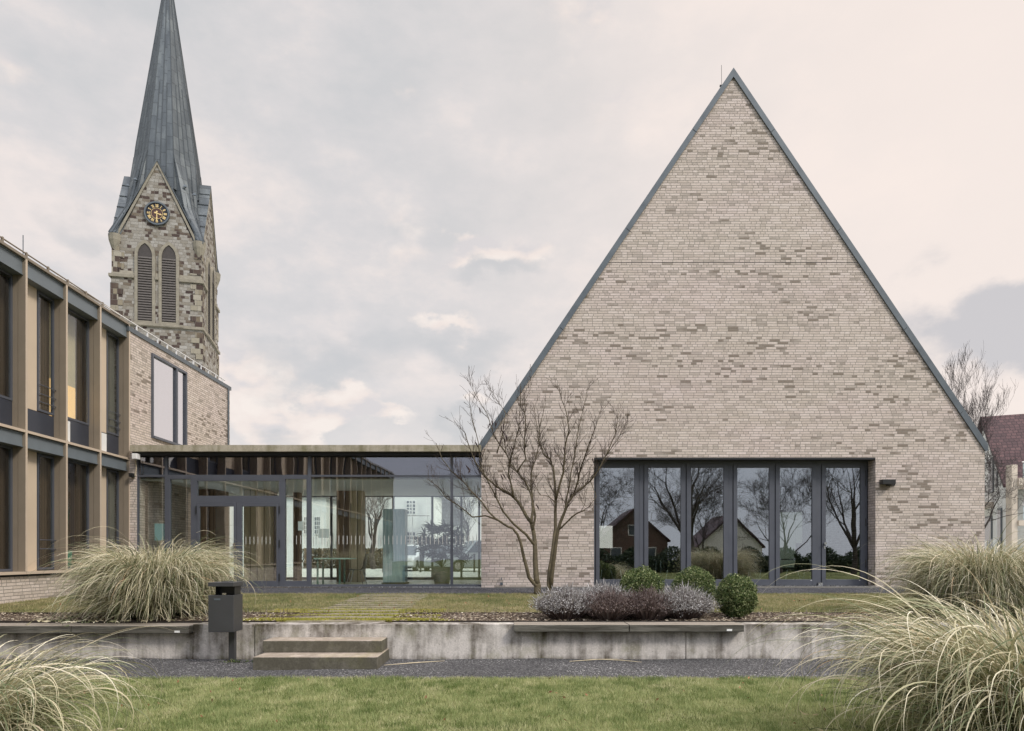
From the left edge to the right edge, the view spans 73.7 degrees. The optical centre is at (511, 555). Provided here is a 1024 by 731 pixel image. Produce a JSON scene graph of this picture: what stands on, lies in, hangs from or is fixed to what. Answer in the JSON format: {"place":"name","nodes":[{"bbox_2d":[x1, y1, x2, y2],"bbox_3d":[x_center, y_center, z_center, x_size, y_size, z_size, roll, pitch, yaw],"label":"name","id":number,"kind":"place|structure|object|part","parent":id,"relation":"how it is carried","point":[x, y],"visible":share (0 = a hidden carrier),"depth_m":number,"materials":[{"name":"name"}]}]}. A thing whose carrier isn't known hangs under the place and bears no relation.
{"place":"outdoors","nodes":[
{"label":"outdoors","id":0,"kind":"place"},
{"bbox_2d":[243,497,335,566],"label":"timber framed house","id":1,"kind":"structure","parent":0,"point":[320,512],"depth_m":52.00,"materials":[{"name":"paint"}]},
{"bbox_2d":[303,516,305,534],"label":"window","id":2,"kind":"structure","parent":1,"relation":"in","point":[304,517],"depth_m":51.94,"materials":[{"name":"white paint"}]},
{"bbox_2d":[314,516,320,534],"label":"window","id":3,"kind":"structure","parent":1,"relation":"in","point":[317,519],"depth_m":51.94,"materials":[{"name":"white paint"}]},
{"bbox_2d":[284,594,427,621],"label":"slab path","id":4,"kind":"structure","parent":0,"point":[372,599],"depth_m":12.95,"materials":[{"name":"concrete"}]},
{"bbox_2d":[231,562,480,576],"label":"forecourt","id":5,"kind":"structure","parent":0,"point":[467,572],"depth_m":35.13,"materials":[{"name":"grey concrete"}]},
{"bbox_2d":[108,0,220,378],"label":"church tower","id":6,"kind":"structure","parent":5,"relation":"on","point":[164,275],"depth_m":58.46,"materials":[{"name":"stone"}]},
{"bbox_2d":[130,445,480,587],"bbox_3d":[-5.842,-0.983,21.450,10.020,3.965,6.300,0,0,0],"label":"glass link","id":7,"kind":"object","parent":5,"relation":"on","point":[195,492],"visible":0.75,"depth_m":18.72,"materials":[{"name":"glass"},{"name":"grey metal"},{"name":"concrete"}]},
{"bbox_2d":[132,453,139,477],"bbox_3d":[-10.119,-2.413,18.344,0.206,0.635,0.248,0,0,0],"label":"floodlight","id":8,"kind":"object","parent":7,"relation":"attached to","point":[135,456],"visible":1,"depth_m":18.26,"materials":[{"name":"metal"}]},
{"bbox_2d":[155,524,164,539],"bbox_3d":[-9.619,-0.644,18.654,0.295,0.461,0.002,0,0,0],"label":"notice","id":9,"kind":"object","parent":7,"relation":"attached to","point":[159,531],"visible":1,"depth_m":18.65,"materials":[{"name":"teal paper"}]},
{"bbox_2d":[195,502,236,578],"bbox_3d":[-8.057,-0.299,18.587,1.109,2.299,0.145,0,0,0],"label":"door","id":10,"kind":"structure","parent":7,"relation":"in","point":[199,504],"depth_m":18.58,"materials":[{"name":"metal"}]},
{"bbox_2d":[237,502,279,586],"bbox_3d":[-6.906,-0.299,18.608,1.180,2.299,0.104,0,0,0],"label":"door","id":11,"kind":"structure","parent":7,"relation":"in","point":[240,505],"depth_m":18.58,"materials":[{"name":"grey metal"}]},
{"bbox_2d":[298,521,304,529],"bbox_3d":[-5.757,-0.809,18.654,0.177,0.248,0.002,0,0,0],"label":"notice","id":12,"kind":"object","parent":7,"relation":"attached to","point":[301,525],"visible":1,"depth_m":18.65,"materials":[{"name":"paper"}]},
{"bbox_2d":[318,529,328,537],"bbox_3d":[-5.143,-0.608,18.654,0.295,0.248,0.002,0,0,0],"label":"notice","id":13,"kind":"object","parent":7,"relation":"attached to","point":[324,533],"visible":1,"depth_m":18.65,"materials":[{"name":"paper"}]},
{"bbox_2d":[314,558,355,583],"bbox_3d":[-5.167,0.459,19.975,1.056,0.778,0.750,0,0,0],"label":"foyer table","id":14,"kind":"object","parent":7,"relation":"on","point":[344,570],"visible":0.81,"depth_m":19.68,"materials":[{"name":"green metal"}]},
{"bbox_2d":[346,554,368,583],"bbox_3d":[-4.483,0.405,19.800,0.559,0.891,0.479,0,0,0],"label":"shell chair","id":15,"kind":"object","parent":7,"relation":"on","point":[364,562],"visible":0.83,"depth_m":19.76,"materials":[{"name":"metal"}]},
{"bbox_2d":[381,509,408,583],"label":"glass display column","id":16,"kind":"structure","parent":7,"relation":"on","point":[395,550],"depth_m":20.20,"materials":[{"name":"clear glass"}]},
{"bbox_2d":[408,518,477,583],"bbox_3d":[-2.013,-0.143,19.677,1.654,1.981,1.647,0,0,36],"label":"potted palm","id":17,"kind":"object","parent":7,"relation":"on","point":[441,574],"visible":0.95,"depth_m":19.57,"materials":[{"name":"green plant"}]},
{"bbox_2d":[366,497,391,568],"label":"bare tree","id":18,"kind":"object","parent":5,"relation":"on","point":[377,519],"visible":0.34,"depth_m":43.62,"materials":[{"name":"brown plant"}]},
{"bbox_2d":[302,547,458,568],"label":"street hedge","id":19,"kind":"object","parent":5,"relation":"on","point":[321,552],"visible":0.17,"depth_m":46.21,"materials":[{"name":"green plant"}]},
{"bbox_2d":[390,497,429,544],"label":"scaffolding","id":20,"kind":"object","parent":5,"relation":"on","point":[426,515],"visible":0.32,"depth_m":48.58,"materials":[{"name":"white metal"}]},
{"bbox_2d":[408,545,424,570],"bbox_3d":[-5.991,0.120,39.485,1.790,1.500,4.311,0,0,7],"label":"parked car","id":21,"kind":"object","parent":5,"relation":"on","point":[413,560],"visible":0.23,"depth_m":38.44,"materials":[{"name":"white metal"}]},
{"bbox_2d":[419,554,421,571],"bbox_3d":[-4.756,0.390,35.500,0.111,0.960,0.111,0,0,23],"label":"bollard","id":22,"kind":"object","parent":5,"relation":"on","point":[420,562],"visible":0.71,"depth_m":35.47,"materials":[{"name":"grey metal"}]},
{"bbox_2d":[424,545,455,570],"bbox_3d":[-4.124,0.120,39.385,1.790,1.500,4.311,0,0,-5],"label":"parked car","id":23,"kind":"object","parent":5,"relation":"on","point":[427,564],"visible":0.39,"depth_m":37.34,"materials":[{"name":"silver metal"}]},
{"bbox_2d":[436,497,477,542],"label":"bare tree","id":24,"kind":"object","parent":5,"relation":"on","point":[468,518],"visible":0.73,"depth_m":47.55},
{"bbox_2d":[437,540,480,571],"bbox_3d":[-1.842,-0.005,37.997,4.720,1.750,1.890,0,0,-20],"label":"parked car","id":25,"kind":"object","parent":5,"relation":"on","point":[471,548],"visible":0.22,"depth_m":36.89,"materials":[{"name":"silver metal"}]},
{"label":"side window","id":26,"kind":"part","parent":25,"relation":"part of","materials":[{"name":"grey glass"}]},
{"bbox_2d":[473,554,474,571],"bbox_3d":[-1.961,0.390,35.500,0.111,0.960,0.111,0,0,23],"label":"bollard","id":27,"kind":"object","parent":5,"relation":"on","point":[473,563],"visible":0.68,"depth_m":35.48,"materials":[{"name":"grey metal"}]},
{"bbox_2d":[479,65,987,587],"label":"gable house","id":28,"kind":"structure","parent":5,"relation":"on","point":[733,331],"depth_m":18.50,"materials":[{"name":"brick"}]},
{"bbox_2d":[600,554,615,578],"bbox_3d":[2.667,0.392,19.710,0.559,0.891,0.479,0,0,-20],"label":"shell chair","id":29,"kind":"object","parent":28,"relation":"on","point":[611,561],"visible":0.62,"depth_m":19.74,"materials":[{"name":"plastic"}]},
{"bbox_2d":[606,554,626,578],"bbox_3d":[3.119,0.392,20.315,0.559,0.891,0.479,0,0,30],"label":"shell chair","id":30,"kind":"object","parent":28,"relation":"on","point":[607,555],"visible":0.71,"depth_m":20.30,"materials":[{"name":"metal"}]},
{"bbox_2d":[596,464,638,584],"bbox_3d":[2.918,-0.861,18.924,1.192,3.366,0.072,0,0,0],"label":"door","id":31,"kind":"structure","parent":28,"relation":"in","point":[636,466],"depth_m":18.89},
{"bbox_2d":[600,559,664,576],"bbox_3d":[3.518,0.469,20.600,2.000,0.737,0.800,0,0,0],"label":"hall table","id":32,"kind":"object","parent":28,"relation":"on","point":[633,559],"visible":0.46,"depth_m":20.25,"materials":[{"name":"metal"}]},
{"bbox_2d":[644,464,684,584],"bbox_3d":[4.223,-0.861,18.924,1.130,3.366,0.072,0,0,0],"label":"door","id":33,"kind":"structure","parent":28,"relation":"in","point":[682,466],"depth_m":18.89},
{"bbox_2d":[659,554,679,578],"bbox_3d":[4.559,0.392,19.605,0.559,0.891,0.479,0,0,-10],"label":"shell chair","id":34,"kind":"object","parent":28,"relation":"on","point":[677,563],"visible":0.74,"depth_m":19.65,"materials":[{"name":"plastic"}]},
{"bbox_2d":[686,464,727,584],"bbox_3d":[5.408,-0.861,18.923,1.145,3.366,0.075,0,0,0],"label":"door","id":35,"kind":"structure","parent":28,"relation":"in","point":[725,466],"depth_m":18.89,"materials":[{"name":"grey paint"}]},
{"bbox_2d":[708,554,722,578],"bbox_3d":[5.964,0.392,19.490,0.559,0.891,0.479,0,0,-20],"label":"shell chair","id":36,"kind":"object","parent":28,"relation":"on","point":[714,562],"visible":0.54,"depth_m":19.41,"materials":[{"name":"metal"}]},
{"bbox_2d":[737,554,758,577],"bbox_3d":[6.757,0.392,19.617,0.559,0.891,0.479,0,0,-35],"label":"shell chair","id":37,"kind":"object","parent":28,"relation":"on","point":[751,563],"visible":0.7,"depth_m":19.71,"materials":[{"name":"metal"}]},
{"bbox_2d":[733,464,773,584],"bbox_3d":[6.688,-0.861,18.924,1.116,3.366,0.072,0,0,0],"label":"door","id":38,"kind":"structure","parent":28,"relation":"in","point":[770,580],"depth_m":18.89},
{"bbox_2d":[754,554,767,578],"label":"shell chair","id":39,"kind":"object","parent":28,"relation":"on","point":[758,567],"visible":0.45,"depth_m":19.58,"materials":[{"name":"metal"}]},
{"bbox_2d":[739,559,810,578],"bbox_3d":[8.081,0.469,20.900,2.000,0.737,0.800,0,0,0],"label":"hall table","id":40,"kind":"object","parent":28,"relation":"on","point":[780,559],"visible":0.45,"depth_m":20.57,"materials":[{"name":"metal"}]},
{"bbox_2d":[780,511,801,578],"bbox_3d":[8.989,-0.307,22.064,0.768,2.285,0.129,0,0,0],"label":"whiteboard","id":41,"kind":"object","parent":28,"relation":"on","point":[790,530],"visible":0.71,"depth_m":22.00,"materials":[{"name":"white plastic"}]},
{"bbox_2d":[780,554,803,578],"bbox_3d":[8.007,0.392,19.600,0.559,0.891,0.479,0,0,0],"label":"shell chair","id":42,"kind":"object","parent":28,"relation":"on","point":[797,565],"visible":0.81,"depth_m":19.56,"materials":[{"name":"metal"}]},
{"bbox_2d":[775,464,815,584],"bbox_3d":[7.861,-0.861,18.923,1.124,3.366,0.075,0,0,0],"label":"door","id":43,"kind":"structure","parent":28,"relation":"in","point":[778,581],"depth_m":18.89,"materials":[{"name":"grey paint"}]},
{"bbox_2d":[794,554,810,578],"bbox_3d":[8.488,0.392,19.700,0.559,0.891,0.479,0,0,0],"label":"shell chair","id":44,"kind":"object","parent":28,"relation":"on","point":[798,556],"visible":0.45,"depth_m":19.67,"materials":[{"name":"metal"}]},
{"bbox_2d":[821,464,865,584],"bbox_3d":[9.186,-0.861,18.893,1.222,3.366,0.135,0,0,0],"label":"door","id":45,"kind":"structure","parent":28,"relation":"in","point":[862,472],"depth_m":18.89,"materials":[{"name":"grey paint"}]},
{"bbox_2d":[879,479,895,485],"bbox_3d":[10.153,-1.968,18.390,0.437,0.153,0.219,0,0,0],"label":"wall lamp","id":46,"kind":"object","parent":28,"relation":"attached to","point":[889,482],"visible":1,"depth_m":18.28,"materials":[{"name":"black metal"}]},
{"bbox_2d":[941,341,1018,466],"bbox_3d":[24.557,-5.449,38.349,5.996,12.773,4.912,0,0,-28],"label":"bare tree","id":47,"kind":"object","parent":5,"relation":"on","point":[958,390],"visible":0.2,"depth_m":37.26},
{"bbox_2d":[979,414,1023,558],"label":"neighbour house","id":48,"kind":"structure","parent":5,"relation":"on","point":[1007,432],"depth_m":38.43,"materials":[{"name":"paint"}]},
{"bbox_2d":[985,515,992,555],"bbox_3d":[27.945,-1.150,40.105,0.072,2.300,2.200,0,0,25],"label":"window","id":49,"kind":"structure","parent":48,"relation":"in","point":[988,534],"depth_m":39.50,"materials":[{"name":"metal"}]},
{"bbox_2d":[988,458,993,492],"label":"window","id":50,"kind":"structure","parent":48,"relation":"in","point":[992,482],"depth_m":39.02,"materials":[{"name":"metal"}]},
{"bbox_2d":[997,507,1001,553],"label":"window","id":51,"kind":"structure","parent":48,"relation":"in","point":[999,521],"depth_m":37.22,"materials":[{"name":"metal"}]},
{"bbox_2d":[980,423,1023,527],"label":"bare tree","id":52,"kind":"object","parent":5,"relation":"on","point":[991,480],"visible":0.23,"depth_m":32.57,"materials":[{"name":"brown plant"}]},
{"bbox_2d":[1006,461,1023,560],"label":"wall","id":53,"kind":"structure","parent":5,"relation":"on","point":[1013,525],"depth_m":33.00,"materials":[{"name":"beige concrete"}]},
{"bbox_2d":[378,497,444,556],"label":"white house","id":54,"kind":"structure","parent":0,"point":[420,508],"depth_m":50.00,"materials":[{"name":"paint"}]},
{"bbox_2d":[406,500,415,514],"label":"window","id":55,"kind":"structure","parent":54,"relation":"in","point":[408,506],"depth_m":49.94,"materials":[{"name":"grey glass"}]},
{"bbox_2d":[408,531,415,544],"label":"window","id":56,"kind":"structure","parent":54,"relation":"in","point":[409,532],"depth_m":49.93,"materials":[{"name":"white paint"}]},
{"bbox_2d":[442,497,466,544],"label":"grey roofed house","id":57,"kind":"structure","parent":0,"point":[445,514],"depth_m":59.80,"materials":[{"name":"paint"}]},
{"bbox_2d":[0,658,921,678],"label":"path","id":58,"kind":"structure","parent":0,"point":[554,667],"depth_m":9.51,"materials":[{"name":"grey gravel"}]},
{"bbox_2d":[208,581,242,661],"bbox_3d":[-4.179,1.037,10.009,0.366,1.326,0.431,0,0,0],"label":"litter bin","id":59,"kind":"object","parent":58,"relation":"on","point":[225,607],"visible":0.95,"depth_m":9.80,"materials":[{"name":"metal"}]},
{"bbox_2d":[219,658,252,662],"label":"weed","id":60,"kind":"object","parent":58,"relation":"on","point":[235,661],"visible":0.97,"depth_m":10.11,"materials":[{"name":"green plant"}]},
{"bbox_2d":[253,637,388,669],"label":"garden steps","id":61,"kind":"structure","parent":58,"relation":"on","point":[293,653],"depth_m":9.79,"materials":[{"name":"concrete"}]},
{"bbox_2d":[388,661,437,664],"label":"dry stalk","id":62,"kind":"object","parent":58,"relation":"on","point":[413,662],"visible":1,"depth_m":9.93,"materials":[{"name":"plant"}]},
{"bbox_2d":[0,622,1023,658],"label":"retaining wall","id":63,"kind":"structure","parent":58,"relation":"on","point":[454,640],"depth_m":10.35,"materials":[{"name":"concrete"}]},
{"bbox_2d":[0,623,197,633],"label":"wall bench","id":64,"kind":"object","parent":63,"relation":"on","point":[74,628],"depth_m":10.20,"materials":[{"name":"grey concrete"}]},
{"bbox_2d":[0,621,1009,622],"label":"garden edging","id":65,"kind":"object","parent":63,"relation":"attached to","point":[405,621],"visible":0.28,"depth_m":10.73,"materials":[{"name":"metal"}]},
{"bbox_2d":[514,622,743,631],"bbox_3d":[1.749,1.091,10.428,3.440,0.113,0.464,0,0,0],"label":"wall bench","id":66,"kind":"object","parent":63,"relation":"on","point":[627,627],"depth_m":10.20,"materials":[{"name":"grey concrete"}]},
{"bbox_2d":[0,673,933,730],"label":"lawn","id":67,"kind":"structure","parent":0,"point":[569,723],"depth_m":7.14,"materials":[{"name":"green plant"}]},
{"bbox_2d":[0,626,187,730],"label":"grass clump","id":68,"kind":"object","parent":67,"relation":"on","point":[19,705],"visible":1,"depth_m":5.18,"materials":[{"name":"plant"}]},
{"bbox_2d":[60,594,925,723],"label":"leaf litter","id":69,"kind":"object","parent":67,"relation":"on","point":[549,678],"visible":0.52,"depth_m":8.14,"materials":[{"name":"brown plant"}]},
{"bbox_2d":[723,554,1023,730],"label":"grass clump","id":70,"kind":"object","parent":67,"relation":"on","point":[959,684],"visible":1,"depth_m":5.12,"materials":[{"name":"plant"}]},
{"bbox_2d":[0,592,938,613],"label":"lawn","id":71,"kind":"structure","parent":0,"point":[483,606],"depth_m":13.90,"materials":[{"name":"green plant"}]},
{"bbox_2d":[422,364,634,594],"bbox_3d":[0.330,-1.870,16.392,5.181,5.657,2.804,0,0,0],"label":"multi stem tree","id":72,"kind":"object","parent":71,"relation":"on","point":[535,582],"visible":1,"depth_m":16.39,"materials":[{"name":"brown plant"}]},
{"bbox_2d":[209,588,919,593],"bbox_3d":[5.000,0.899,17.675,90.000,0.058,2.150,0,0,0],"label":"gravel strip","id":73,"kind":"object","parent":71,"relation":"on","point":[511,590],"depth_m":17.58,"materials":[{"name":"gravel"}]},
{"bbox_2d":[619,564,665,594],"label":"box bush","id":74,"kind":"object","parent":71,"relation":"on","point":[643,575],"visible":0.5,"depth_m":12.14,"materials":[{"name":"green plant"}]},
{"bbox_2d":[669,564,716,600],"bbox_3d":[3.290,0.593,12.340,0.837,0.872,0.792,0,0,-29],"label":"box bush","id":75,"kind":"object","parent":71,"relation":"on","point":[698,576],"visible":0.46,"depth_m":12.18,"materials":[{"name":"green plant"}]},
{"bbox_2d":[0,612,1023,621],"bbox_3d":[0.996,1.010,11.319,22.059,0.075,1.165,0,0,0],"label":"mulch","id":76,"kind":"object","parent":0,"point":[461,617],"visible":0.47,"depth_m":11.23,"materials":[{"name":"brown soil"}]},
{"bbox_2d":[24,525,266,626],"bbox_3d":[-6.158,0.250,11.522,3.853,1.539,3.728,0,0,-26],"label":"grass clump","id":77,"kind":"object","parent":76,"relation":"on","point":[134,585],"visible":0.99,"depth_m":10.80,"materials":[{"name":"beige plant"}]},
{"bbox_2d":[202,608,459,621],"bbox_3d":[-2.987,1.003,11.679,4.456,0.093,1.703,0,0,0],"label":"moss","id":78,"kind":"object","parent":76,"relation":"on","point":[353,618],"visible":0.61,"depth_m":11.51,"materials":[{"name":"green plant"}]},
{"bbox_2d":[3,612,939,614],"bbox_3d":[0.750,1.040,11.900,24.500,0.100,0.008,0,0,0],"label":"garden edging","id":79,"kind":"object","parent":76,"relation":"on","point":[416,612],"visible":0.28,"depth_m":11.90,"materials":[{"name":"metal"}]},
{"bbox_2d":[526,582,605,619],"bbox_3d":[0.898,0.719,11.217,1.231,0.645,1.208,0,0,-38],"label":"lavender bush","id":80,"kind":"object","parent":76,"relation":"on","point":[562,605],"visible":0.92,"depth_m":10.98,"materials":[{"name":"plant"}]},
{"bbox_2d":[243,606,961,618],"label":"dead stems","id":81,"kind":"object","parent":76,"relation":"on","point":[253,612],"visible":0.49,"depth_m":11.53,"materials":[{"name":"plant"}]},
{"bbox_2d":[571,577,633,599],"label":"lavender bush","id":82,"kind":"object","parent":76,"relation":"on","point":[605,587],"visible":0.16,"depth_m":11.69,"materials":[{"name":"grey plant"}]},
{"bbox_2d":[575,585,641,620],"bbox_3d":[1.593,0.747,11.042,1.154,0.589,1.160,0,0,41],"label":"lavender bush","id":83,"kind":"object","parent":76,"relation":"on","point":[610,607],"visible":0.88,"depth_m":10.82,"materials":[{"name":"plant"}]},
{"bbox_2d":[620,583,679,620],"bbox_3d":[2.159,0.742,11.131,1.238,0.599,1.141,0,0,0],"label":"lavender bush","id":84,"kind":"object","parent":76,"relation":"on","point":[650,605],"visible":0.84,"depth_m":10.88,"materials":[{"name":"purple plant"}]},
{"bbox_2d":[656,581,723,619],"bbox_3d":[2.826,0.715,11.204,1.302,0.653,1.207,0,0,0],"label":"lavender bush","id":85,"kind":"object","parent":76,"relation":"on","point":[692,604],"visible":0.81,"depth_m":10.97,"materials":[{"name":"grey plant"}]},
{"bbox_2d":[714,573,758,617],"bbox_3d":[3.718,0.670,11.351,0.715,0.777,0.748,0,0,0],"label":"box bush","id":86,"kind":"object","parent":76,"relation":"on","point":[736,594],"visible":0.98,"depth_m":11.18,"materials":[{"name":"green plant"}]},
{"bbox_2d":[847,519,1023,622],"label":"grass clump","id":87,"kind":"object","parent":76,"relation":"on","point":[1000,577],"visible":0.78,"depth_m":10.98,"materials":[{"name":"beige plant"}]},
{"bbox_2d":[0,0,1023,556],"label":"sky","id":88,"kind":"structure","parent":0,"point":[408,196],"materials":[{"name":"white"}]},
{"label":"ground","id":89,"kind":"structure","parent":0,"visible":0},
{"bbox_2d":[0,235,230,603],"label":"timber wing","id":90,"kind":"structure","parent":89,"relation":"on","point":[91,390],"depth_m":16.67,"materials":[{"name":"brown wood"}]},
{"bbox_2d":[0,444,12,571],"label":"window","id":91,"kind":"structure","parent":90,"relation":"in","point":[2,446],"depth_m":14.30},
{"bbox_2d":[0,268,12,400],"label":"window","id":92,"kind":"structure","parent":90,"relation":"in","point":[9,275],"depth_m":14.30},
{"bbox_2d":[37,453,55,569],"bbox_3d":[-10.530,-0.974,15.430,0.101,2.580,0.582,0,0,-2],"label":"window","id":93,"kind":"structure","parent":90,"relation":"in","point":[52,540],"depth_m":15.62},
{"bbox_2d":[37,290,55,415],"bbox_3d":[-10.530,-4.550,15.430,0.101,2.660,0.582,0,0,-2],"label":"window","id":94,"kind":"structure","parent":90,"relation":"in","point":[51,413],"depth_m":15.58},
{"bbox_2d":[68,460,88,568],"bbox_3d":[-10.588,-0.975,16.434,0.050,2.610,1.316,0,0,-2],"label":"window","id":95,"kind":"structure","parent":90,"relation":"in","point":[70,461],"depth_m":17.04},
{"bbox_2d":[68,308,88,425],"bbox_3d":[-10.588,-4.570,16.434,0.050,2.640,1.316,0,0,-2],"label":"window","id":96,"kind":"structure","parent":90,"relation":"in","point":[71,311],"depth_m":17.04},
{"bbox_2d":[106,469,120,555],"bbox_3d":[-10.623,-0.974,18.175,0.101,2.580,0.582,0,0,-2],"label":"window","id":97,"kind":"structure","parent":90,"relation":"in","point":[107,470],"depth_m":18.41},
{"bbox_2d":[106,331,120,435],"bbox_3d":[-10.623,-4.550,18.175,0.101,2.660,0.582,0,0,-2],"label":"window","id":98,"kind":"structure","parent":90,"relation":"in","point":[107,333],"depth_m":18.41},
{"bbox_2d":[151,353,186,444],"bbox_3d":[-10.370,-4.610,20.680,0.120,2.440,2.100,0,0,0],"label":"window","id":99,"kind":"structure","parent":90,"relation":"in","point":[168,381],"depth_m":20.65,"materials":[{"name":"glass"}]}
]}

